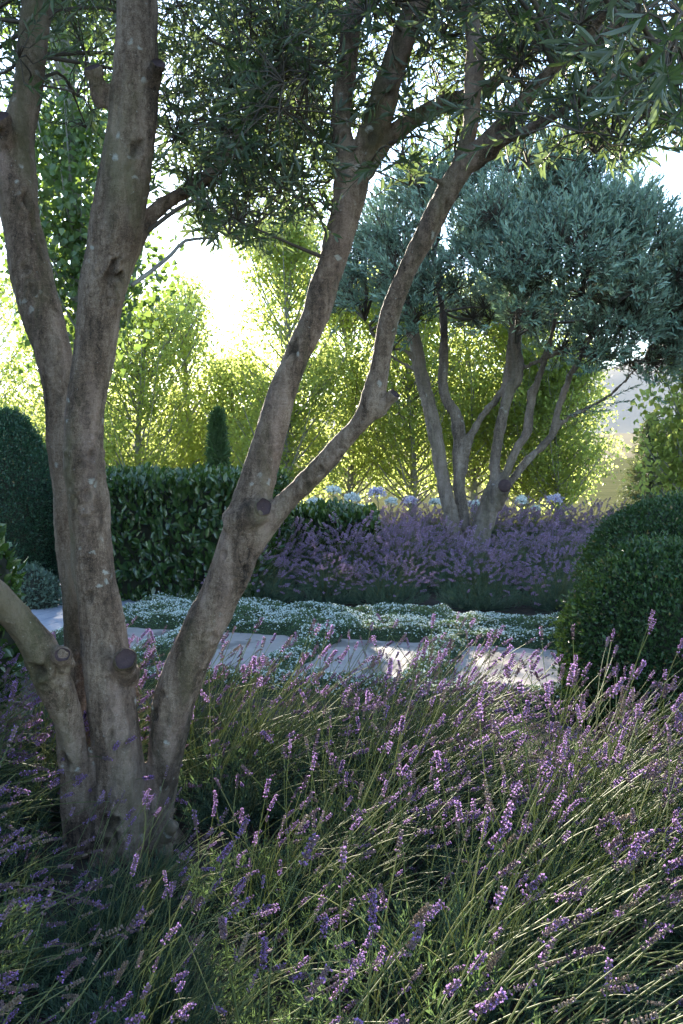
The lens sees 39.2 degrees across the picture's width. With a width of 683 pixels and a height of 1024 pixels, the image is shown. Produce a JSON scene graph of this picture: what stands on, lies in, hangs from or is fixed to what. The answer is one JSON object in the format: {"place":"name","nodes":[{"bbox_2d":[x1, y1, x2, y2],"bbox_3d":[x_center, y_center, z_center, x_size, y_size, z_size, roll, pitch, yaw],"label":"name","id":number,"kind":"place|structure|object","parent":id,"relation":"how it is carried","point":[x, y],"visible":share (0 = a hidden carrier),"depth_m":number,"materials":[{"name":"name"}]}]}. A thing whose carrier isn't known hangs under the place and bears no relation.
{"place":"outdoors","nodes":[
{"label":"outdoors","id":0,"kind":"place"},
{"bbox_2d":[0,405,58,581],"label":"clipped dome","id":1,"kind":"structure","parent":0,"point":[26,504],"depth_m":9.42,"materials":[{"name":"green plant"}]},
{"bbox_2d":[31,584,139,631],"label":"pavement","id":2,"kind":"structure","parent":0,"point":[50,619],"depth_m":8.32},
{"bbox_2d":[10,561,61,609],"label":"grey shrub","id":3,"kind":"object","parent":2,"relation":"on","point":[40,587],"visible":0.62,"depth_m":8.68,"materials":[{"name":"green plant"}]},
{"bbox_2d":[203,405,232,467],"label":"cypress tree","id":4,"kind":"object","parent":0,"point":[218,451],"visible":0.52,"depth_m":12.88,"materials":[{"name":"green plant"}]},
{"bbox_2d":[62,627,558,688],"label":"path","id":5,"kind":"structure","parent":0,"point":[238,639],"depth_m":6.79,"materials":[{"name":"stone"}]},
{"bbox_2d":[0,0,682,411],"label":"sky","id":6,"kind":"structure","parent":0,"point":[199,259],"materials":[{"name":"white"}]},
{"bbox_2d":[22,358,681,442],"bbox_3d":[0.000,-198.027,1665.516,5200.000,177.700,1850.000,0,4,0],"label":"hill","id":7,"kind":"structure","parent":0,"point":[626,424],"depth_m":1103.86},
{"bbox_2d":[123,433,657,457],"bbox_3d":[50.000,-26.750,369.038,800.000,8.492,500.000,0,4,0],"label":"hill","id":8,"kind":"structure","parent":0,"point":[627,437],"depth_m":285.31,"materials":[{"name":"beige plant"}]},
{"bbox_2d":[109,458,678,530],"bbox_3d":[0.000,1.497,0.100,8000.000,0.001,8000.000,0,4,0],"label":"ground","id":9,"kind":"structure","parent":0,"point":[608,490],"depth_m":30.38,"materials":[{"name":"beige plant"}]},
{"bbox_2d":[0,256,44,435],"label":"poplar tree","id":10,"kind":"object","parent":9,"relation":"on","point":[10,306],"visible":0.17,"depth_m":23.78,"materials":[{"name":"green plant"}]},
{"bbox_2d":[0,303,145,464],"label":"poplar tree","id":11,"kind":"object","parent":9,"relation":"on","point":[9,400],"visible":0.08,"depth_m":21.32,"materials":[{"name":"green plant"}]},
{"bbox_2d":[0,0,200,388],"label":"poplar tree","id":12,"kind":"object","parent":9,"relation":"on","point":[69,170],"visible":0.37,"depth_m":10.36,"materials":[{"name":"green plant"}]},
{"bbox_2d":[65,267,228,469],"bbox_3d":[-4.043,-2.301,19.292,3.553,5.041,3.585,3,5,42],"label":"poplar tree","id":13,"kind":"object","parent":9,"relation":"on","point":[142,371],"visible":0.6,"depth_m":18.98,"materials":[{"name":"green plant"}]},
{"bbox_2d":[147,259,235,468],"bbox_3d":[-3.318,-2.654,20.895,2.240,5.527,2.252,3,5,38],"label":"poplar tree","id":14,"kind":"object","parent":9,"relation":"on","point":[189,288],"visible":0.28,"depth_m":20.60,"materials":[{"name":"green plant"}]},
{"bbox_2d":[156,335,280,466],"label":"poplar tree","id":15,"kind":"object","parent":9,"relation":"on","point":[217,394],"visible":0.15,"depth_m":20.77,"materials":[{"name":"green plant"}]},
{"bbox_2d":[192,201,365,503],"bbox_3d":[-1.182,-2.948,18.558,3.384,6.425,3.308,0,4,0],"label":"poplar tree","id":16,"kind":"object","parent":9,"relation":"on","point":[289,266],"visible":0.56,"depth_m":18.06,"materials":[{"name":"green plant"}]},
{"bbox_2d":[202,0,373,479],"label":"poplar tree","id":17,"kind":"object","parent":9,"relation":"on","point":[298,96],"visible":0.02,"depth_m":18.64,"materials":[{"name":"green plant"}]},
{"bbox_2d":[0,680,682,1023],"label":"garden bed","id":18,"kind":"object","parent":9,"relation":"on","point":[177,813],"visible":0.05,"depth_m":3.26,"materials":[{"name":"plant"}]},
{"bbox_2d":[0,522,31,714],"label":"laurel shrub","id":19,"kind":"object","parent":18,"relation":"on","point":[12,580],"visible":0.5,"depth_m":4.62,"materials":[{"name":"green plant"}]},
{"bbox_2d":[0,653,53,743],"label":"lavender plant","id":20,"kind":"object","parent":18,"relation":"on","point":[16,657],"visible":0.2,"depth_m":4.62,"materials":[{"name":"green plant"}]},
{"bbox_2d":[0,642,57,803],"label":"lavender plant","id":21,"kind":"object","parent":18,"relation":"on","point":[28,697],"visible":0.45,"depth_m":4.16,"materials":[{"name":"green plant"}]},
{"bbox_2d":[2,977,87,1023],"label":"lavender plant","id":22,"kind":"object","parent":18,"relation":"on","point":[39,1010],"visible":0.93,"depth_m":2.00,"materials":[{"name":"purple plant"}]},
{"bbox_2d":[0,774,121,905],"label":"lavender plant","id":23,"kind":"object","parent":18,"relation":"on","point":[13,862],"visible":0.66,"depth_m":3.27,"materials":[{"name":"green plant"}]},
{"bbox_2d":[0,877,121,1023],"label":"lavender plant","id":24,"kind":"object","parent":18,"relation":"on","point":[12,987],"visible":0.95,"depth_m":2.20,"materials":[{"name":"green plant"}]},
{"bbox_2d":[0,725,123,1023],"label":"lavender plant","id":25,"kind":"object","parent":18,"relation":"on","point":[5,885],"visible":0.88,"depth_m":2.55,"materials":[{"name":"green plant"}]},
{"bbox_2d":[0,651,126,866],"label":"lavender plant","id":26,"kind":"object","parent":18,"relation":"on","point":[18,788],"visible":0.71,"depth_m":3.56,"materials":[{"name":"green plant"}]},
{"bbox_2d":[0,835,163,1023],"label":"lavender plant","id":27,"kind":"object","parent":18,"relation":"on","point":[8,997],"visible":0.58,"depth_m":2.57,"materials":[{"name":"green plant"}]},
{"bbox_2d":[0,887,195,1023],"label":"lavender plant","id":28,"kind":"object","parent":18,"relation":"on","point":[17,1000],"visible":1,"depth_m":1.81,"materials":[{"name":"purple plant"}]},
{"bbox_2d":[0,616,218,763],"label":"lavender plant","id":29,"kind":"object","parent":18,"relation":"on","point":[45,711],"visible":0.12,"depth_m":4.70,"materials":[{"name":"green plant"}]},
{"bbox_2d":[10,787,261,1002],"bbox_3d":[-0.581,1.042,2.724,0.738,0.561,0.758,0,4,0],"label":"lavender plant","id":30,"kind":"object","parent":18,"relation":"on","point":[102,925],"visible":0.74,"depth_m":2.75,"materials":[{"name":"green plant"}]},
{"bbox_2d":[0,631,283,838],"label":"lavender plant","id":31,"kind":"object","parent":18,"relation":"on","point":[107,758],"visible":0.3,"depth_m":3.82,"materials":[{"name":"green plant"}]},
{"bbox_2d":[43,766,300,952],"bbox_3d":[-0.516,1.081,3.004,0.768,0.447,0.598,0,4,0],"label":"lavender plant","id":32,"kind":"object","parent":18,"relation":"on","point":[100,872],"visible":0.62,"depth_m":3.01,"materials":[{"name":"green plant"}]},
{"bbox_2d":[24,830,347,1023],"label":"lavender plant","id":33,"kind":"object","parent":18,"relation":"on","point":[57,1003],"visible":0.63,"depth_m":2.49,"materials":[{"name":"green plant"}]},
{"bbox_2d":[128,626,344,782],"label":"lavender plant","id":34,"kind":"object","parent":18,"relation":"on","point":[203,720],"visible":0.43,"depth_m":4.59,"materials":[{"name":"green plant"}]},
{"bbox_2d":[29,809,464,1023],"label":"lavender plant","id":35,"kind":"object","parent":18,"relation":"on","point":[110,1018],"visible":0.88,"depth_m":2.24,"materials":[{"name":"green plant"}]},
{"bbox_2d":[178,718,352,843],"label":"lavender plant","id":36,"kind":"object","parent":18,"relation":"on","point":[253,792],"visible":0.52,"depth_m":3.74,"materials":[{"name":"green plant"}]},
{"bbox_2d":[136,617,430,836],"bbox_3d":[-0.225,0.876,4.016,1.357,0.867,1.231,0,4,0],"label":"lavender plant","id":37,"kind":"object","parent":18,"relation":"on","point":[233,755],"visible":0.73,"depth_m":3.90,"materials":[{"name":"green plant"}]},
{"bbox_2d":[179,781,393,935],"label":"lavender plant","id":38,"kind":"object","parent":18,"relation":"on","point":[261,867],"visible":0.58,"depth_m":3.09,"materials":[{"name":"green plant"}]},
{"bbox_2d":[0,0,682,866],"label":"olive tree","id":39,"kind":"object","parent":18,"relation":"on","point":[90,666],"visible":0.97,"depth_m":3.37,"materials":[{"name":"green plant"}]},
{"bbox_2d":[174,724,547,1018],"bbox_3d":[0.050,1.012,2.803,1.067,0.711,0.864,0,4,0],"label":"lavender plant","id":40,"kind":"object","parent":18,"relation":"on","point":[335,898],"visible":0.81,"depth_m":2.80,"materials":[{"name":"green plant"}]},
{"bbox_2d":[196,932,532,1023],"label":"lavender plant","id":41,"kind":"object","parent":18,"relation":"on","point":[379,958],"visible":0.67,"depth_m":2.14,"materials":[{"name":"green plant"}]},
{"bbox_2d":[252,619,481,774],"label":"lavender plant","id":42,"kind":"object","parent":18,"relation":"on","point":[349,708],"visible":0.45,"depth_m":4.49,"materials":[{"name":"green plant"}]},
{"bbox_2d":[181,832,658,1023],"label":"lavender plant","id":43,"kind":"object","parent":18,"relation":"on","point":[449,988],"visible":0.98,"depth_m":1.80,"materials":[{"name":"green plant"}]},
{"bbox_2d":[241,673,626,918],"bbox_3d":[0.290,0.925,3.324,1.231,0.717,1.043,-2,4,-28],"label":"lavender plant","id":44,"kind":"object","parent":18,"relation":"on","point":[424,821],"visible":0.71,"depth_m":3.31,"materials":[{"name":"green plant"}]},
{"bbox_2d":[299,625,613,830],"bbox_3d":[0.480,0.868,3.921,1.225,0.752,1.111,1,4,18],"label":"lavender plant","id":45,"kind":"object","parent":18,"relation":"on","point":[458,719],"visible":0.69,"depth_m":3.89,"materials":[{"name":"green plant"}]},
{"bbox_2d":[362,612,587,773],"bbox_3d":[0.615,0.851,4.531,1.047,0.743,1.014,0,4,0],"label":"lavender plant","id":46,"kind":"object","parent":18,"relation":"on","point":[450,643],"visible":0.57,"depth_m":4.53,"materials":[{"name":"green plant"}]},
{"bbox_2d":[269,753,682,1023],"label":"lavender plant","id":47,"kind":"object","parent":18,"relation":"on","point":[619,977],"visible":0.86,"depth_m":2.29,"materials":[{"name":"green plant"}]},
{"bbox_2d":[359,680,682,1023],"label":"lavender plant","id":48,"kind":"object","parent":18,"relation":"on","point":[627,897],"visible":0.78,"depth_m":2.70,"materials":[{"name":"green plant"}]},
{"bbox_2d":[455,659,682,934],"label":"lavender plant","id":49,"kind":"object","parent":18,"relation":"on","point":[622,764],"visible":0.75,"depth_m":3.25,"materials":[{"name":"green plant"}]},
{"bbox_2d":[485,610,682,852],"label":"lavender plant","id":50,"kind":"object","parent":18,"relation":"on","point":[627,713],"visible":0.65,"depth_m":3.77,"materials":[{"name":"green plant"}]},
{"bbox_2d":[547,530,682,747],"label":"box ball","id":51,"kind":"object","parent":18,"relation":"on","point":[626,589],"visible":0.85,"depth_m":4.94,"materials":[{"name":"green plant"}]},
{"bbox_2d":[603,793,682,973],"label":"lavender plant","id":52,"kind":"object","parent":18,"relation":"on","point":[618,825],"visible":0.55,"depth_m":2.71,"materials":[{"name":"green plant"}]},
{"bbox_2d":[643,680,682,888],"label":"lavender plant","id":53,"kind":"object","parent":18,"relation":"on","point":[659,686],"visible":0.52,"depth_m":3.32,"materials":[{"name":"purple plant"}]},
{"bbox_2d":[670,819,682,1023],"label":"lavender plant","id":54,"kind":"object","parent":18,"relation":"on","point":[679,831],"visible":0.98,"depth_m":2.33,"materials":[{"name":"purple plant"}]},
{"bbox_2d":[260,267,437,509],"bbox_3d":[0.174,-2.718,20.364,3.622,5.727,3.850,-3,5,-41],"label":"poplar tree","id":55,"kind":"object","parent":9,"relation":"on","point":[352,466],"visible":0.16,"depth_m":19.85,"materials":[{"name":"green plant"}]},
{"bbox_2d":[311,275,503,517],"bbox_3d":[1.426,-2.439,19.863,3.527,5.236,3.846,-4,5,-45],"label":"poplar tree","id":56,"kind":"object","parent":9,"relation":"on","point":[410,471],"visible":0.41,"depth_m":19.30,"materials":[{"name":"green plant"}]},
{"bbox_2d":[263,553,572,616],"bbox_3d":[3.938,0.676,12.195,10.000,0.016,9.000,1,4,15],"label":"garden bed","id":57,"kind":"object","parent":9,"relation":"on","point":[522,610],"visible":0.01,"depth_m":9.19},
{"bbox_2d":[105,462,293,601],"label":"hedge","id":58,"kind":"object","parent":57,"relation":"on","point":[166,527],"visible":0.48,"depth_m":8.98,"materials":[{"name":"green plant"}]},
{"bbox_2d":[187,541,315,603],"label":"lavender plant","id":59,"kind":"object","parent":57,"relation":"on","point":[260,592],"visible":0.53,"depth_m":9.06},
{"bbox_2d":[255,531,322,590],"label":"lavender plant","id":60,"kind":"object","parent":57,"relation":"on","point":[297,553],"visible":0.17,"depth_m":10.13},
{"bbox_2d":[10,590,585,719],"bbox_3d":[0.676,0.895,7.561,6.100,0.182,4.150,1,4,15],"label":"ground cover","id":61,"kind":"object","parent":57,"relation":"on","point":[157,611],"visible":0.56,"depth_m":7.38,"materials":[{"name":"green plant"}]},
{"bbox_2d":[270,517,353,580],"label":"lavender plant","id":62,"kind":"object","parent":57,"relation":"on","point":[319,532],"visible":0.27,"depth_m":10.69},
{"bbox_2d":[275,552,385,605],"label":"lavender plant","id":63,"kind":"object","parent":57,"relation":"on","point":[316,591],"visible":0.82,"depth_m":9.12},
{"bbox_2d":[278,496,384,571],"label":"hedge","id":64,"kind":"object","parent":57,"relation":"on","point":[319,512],"visible":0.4,"depth_m":11.17,"materials":[{"name":"green plant"}]},
{"bbox_2d":[324,484,341,499],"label":"agapanthus","id":65,"kind":"object","parent":57,"relation":"on","point":[333,489],"visible":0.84,"depth_m":13.57,"materials":[{"name":"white plant"}]},
{"bbox_2d":[281,529,406,590],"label":"lavender plant","id":66,"kind":"object","parent":57,"relation":"on","point":[332,549],"visible":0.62,"depth_m":10.06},
{"bbox_2d":[343,492,360,501],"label":"agapanthus","id":67,"kind":"object","parent":57,"relation":"on","point":[353,496],"visible":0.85,"depth_m":13.37,"materials":[{"name":"white plant"}]},
{"bbox_2d":[305,511,428,579],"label":"lavender plant","id":68,"kind":"object","parent":57,"relation":"on","point":[362,533],"visible":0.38,"depth_m":10.66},
{"bbox_2d":[368,486,386,510],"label":"agapanthus","id":69,"kind":"object","parent":57,"relation":"on","point":[379,491],"visible":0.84,"depth_m":13.78,"materials":[{"name":"purple plant"}]},
{"bbox_2d":[327,553,444,605],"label":"lavender plant","id":70,"kind":"object","parent":57,"relation":"on","point":[389,588],"visible":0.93,"depth_m":9.00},
{"bbox_2d":[383,496,397,524],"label":"agapanthus","id":71,"kind":"object","parent":57,"relation":"on","point":[391,500],"visible":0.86,"depth_m":13.60,"materials":[{"name":"white plant"}]},
{"bbox_2d":[378,507,424,540],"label":"lavender plant","id":72,"kind":"object","parent":57,"relation":"on","point":[385,519],"visible":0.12,"depth_m":13.64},
{"bbox_2d":[367,495,441,542],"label":"lavender plant","id":73,"kind":"object","parent":57,"relation":"on","point":[405,513],"visible":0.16,"depth_m":14.22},
{"bbox_2d":[378,516,436,551],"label":"lavender plant","id":74,"kind":"object","parent":57,"relation":"on","point":[404,530],"visible":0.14,"depth_m":12.21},
{"bbox_2d":[344,530,471,593],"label":"lavender plant","id":75,"kind":"object","parent":57,"relation":"on","point":[417,547],"visible":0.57,"depth_m":9.91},
{"bbox_2d":[402,495,417,509],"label":"agapanthus","id":76,"kind":"object","parent":57,"relation":"on","point":[409,499],"visible":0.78,"depth_m":14.37,"materials":[{"name":"purple plant"}]},
{"bbox_2d":[381,517,440,554],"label":"lavender plant","id":77,"kind":"object","parent":57,"relation":"on","point":[403,529],"visible":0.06,"depth_m":12.85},
{"bbox_2d":[376,521,453,570],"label":"lavender plant","id":78,"kind":"object","parent":57,"relation":"on","point":[409,537],"visible":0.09,"depth_m":11.51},
{"bbox_2d":[359,507,485,581],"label":"lavender plant","id":79,"kind":"object","parent":57,"relation":"on","point":[430,528],"visible":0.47,"depth_m":10.75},
{"bbox_2d":[387,497,473,546],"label":"lavender plant","id":80,"kind":"object","parent":57,"relation":"on","point":[470,509],"visible":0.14,"depth_m":14.42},
{"bbox_2d":[428,498,440,504],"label":"agapanthus","id":81,"kind":"object","parent":57,"relation":"on","point":[434,500],"visible":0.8,"depth_m":14.19,"materials":[{"name":"white plant"}]},
{"bbox_2d":[388,502,495,548],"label":"lavender plant","id":82,"kind":"object","parent":57,"relation":"on","point":[429,518],"visible":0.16,"depth_m":13.51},
{"bbox_2d":[432,534,481,568],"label":"lavender plant","id":83,"kind":"object","parent":57,"relation":"on","point":[462,549],"visible":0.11,"depth_m":11.43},
{"bbox_2d":[429,536,487,558],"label":"lavender plant","id":84,"kind":"object","parent":57,"relation":"on","point":[460,545],"visible":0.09,"depth_m":12.11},
{"bbox_2d":[413,528,527,593],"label":"lavender plant","id":85,"kind":"object","parent":57,"relation":"on","point":[450,575],"visible":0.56,"depth_m":9.95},
{"bbox_2d":[423,495,531,548],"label":"lavender plant","id":86,"kind":"object","parent":57,"relation":"on","point":[496,521],"visible":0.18,"depth_m":13.59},
{"bbox_2d":[417,548,541,610],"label":"lavender plant","id":87,"kind":"object","parent":57,"relation":"on","point":[452,596],"visible":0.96,"depth_m":8.85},
{"bbox_2d":[443,497,539,543],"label":"lavender plant","id":88,"kind":"object","parent":57,"relation":"on","point":[518,511],"visible":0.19,"depth_m":14.14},
{"bbox_2d":[305,86,682,559],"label":"olive tree","id":89,"kind":"object","parent":57,"relation":"on","point":[525,238],"visible":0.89,"depth_m":10.80,"materials":[{"name":"green plant"}]},
{"bbox_2d":[437,519,560,586],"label":"lavender plant","id":90,"kind":"object","parent":57,"relation":"on","point":[511,540],"visible":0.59,"depth_m":10.48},
{"bbox_2d":[482,533,547,568],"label":"lavender plant","id":91,"kind":"object","parent":57,"relation":"on","point":[520,548],"visible":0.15,"depth_m":11.58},
{"bbox_2d":[490,535,543,559],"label":"lavender plant","id":92,"kind":"object","parent":57,"relation":"on","point":[516,545],"visible":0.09,"depth_m":12.17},
{"bbox_2d":[515,494,527,513],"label":"agapanthus","id":93,"kind":"object","parent":57,"relation":"on","point":[522,499],"visible":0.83,"depth_m":14.97,"materials":[{"name":"white plant"}]},
{"bbox_2d":[471,499,574,547],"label":"lavender plant","id":94,"kind":"object","parent":57,"relation":"on","point":[544,515],"visible":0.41,"depth_m":13.70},
{"bbox_2d":[492,515,569,556],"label":"lavender plant","id":95,"kind":"object","parent":57,"relation":"on","point":[542,529],"visible":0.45,"depth_m":12.93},
{"bbox_2d":[503,546,580,613],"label":"lavender plant","id":96,"kind":"object","parent":57,"relation":"on","point":[547,601],"visible":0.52,"depth_m":8.81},
{"bbox_2d":[499,495,586,536],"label":"lavender plant","id":97,"kind":"object","parent":57,"relation":"on","point":[554,510],"visible":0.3,"depth_m":14.22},
{"bbox_2d":[493,519,593,581],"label":"lavender plant","id":98,"kind":"object","parent":57,"relation":"on","point":[577,541],"visible":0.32,"depth_m":10.75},
{"bbox_2d":[508,533,588,591],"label":"lavender plant","id":99,"kind":"object","parent":57,"relation":"on","point":[550,566],"visible":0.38,"depth_m":9.87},
{"bbox_2d":[546,493,564,512],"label":"agapanthus","id":100,"kind":"object","parent":57,"relation":"on","point":[553,498],"visible":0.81,"depth_m":15.18,"materials":[{"name":"purple plant"}]},
{"bbox_2d":[540,525,594,569],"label":"lavender plant","id":101,"kind":"object","parent":57,"relation":"on","point":[569,542],"visible":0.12,"depth_m":11.60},
{"bbox_2d":[535,504,610,540],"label":"lavender plant","id":102,"kind":"object","parent":57,"relation":"on","point":[584,516],"visible":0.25,"depth_m":13.78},
{"bbox_2d":[544,518,605,556],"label":"lavender plant","id":103,"kind":"object","parent":57,"relation":"on","point":[559,531],"visible":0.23,"depth_m":12.30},
{"bbox_2d":[552,517,599,550],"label":"lavender plant","id":104,"kind":"object","parent":57,"relation":"on","point":[577,530],"visible":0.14,"depth_m":12.95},
{"bbox_2d":[538,497,626,544],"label":"lavender plant","id":105,"kind":"object","parent":57,"relation":"on","point":[592,511],"visible":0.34,"depth_m":14.13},
{"bbox_2d":[388,267,561,517],"bbox_3d":[2.786,-2.610,20.339,4.096,5.514,4.180,0,4,0],"label":"poplar tree","id":106,"kind":"object","parent":9,"relation":"on","point":[473,475],"visible":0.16,"depth_m":19.46,"materials":[{"name":"green plant"}]},
{"bbox_2d":[451,273,612,519],"bbox_3d":[3.816,-2.553,19.866,3.673,5.464,3.226,-1,4,-19],"label":"poplar tree","id":107,"kind":"object","parent":9,"relation":"on","point":[502,335],"visible":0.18,"depth_m":19.20,"materials":[{"name":"green plant"}]},
{"bbox_2d":[487,330,637,521],"bbox_3d":[4.421,-1.846,19.486,3.081,4.122,2.901,0,4,0],"label":"poplar tree","id":108,"kind":"object","parent":9,"relation":"on","point":[572,487],"visible":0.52,"depth_m":19.00,"materials":[{"name":"green plant"}]},
{"bbox_2d":[570,489,682,594],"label":"box ball","id":109,"kind":"object","parent":9,"relation":"on","point":[656,514],"visible":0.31,"depth_m":6.76,"materials":[{"name":"green plant"}]},
{"bbox_2d":[608,411,675,509],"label":"conifer tree","id":110,"kind":"object","parent":9,"relation":"on","point":[634,478],"visible":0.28,"depth_m":20.88,"materials":[{"name":"green plant"}]},
{"bbox_2d":[615,347,682,497],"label":"poplar tree","id":111,"kind":"object","parent":9,"relation":"on","point":[668,432],"visible":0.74,"depth_m":13.10,"materials":[{"name":"green plant"}]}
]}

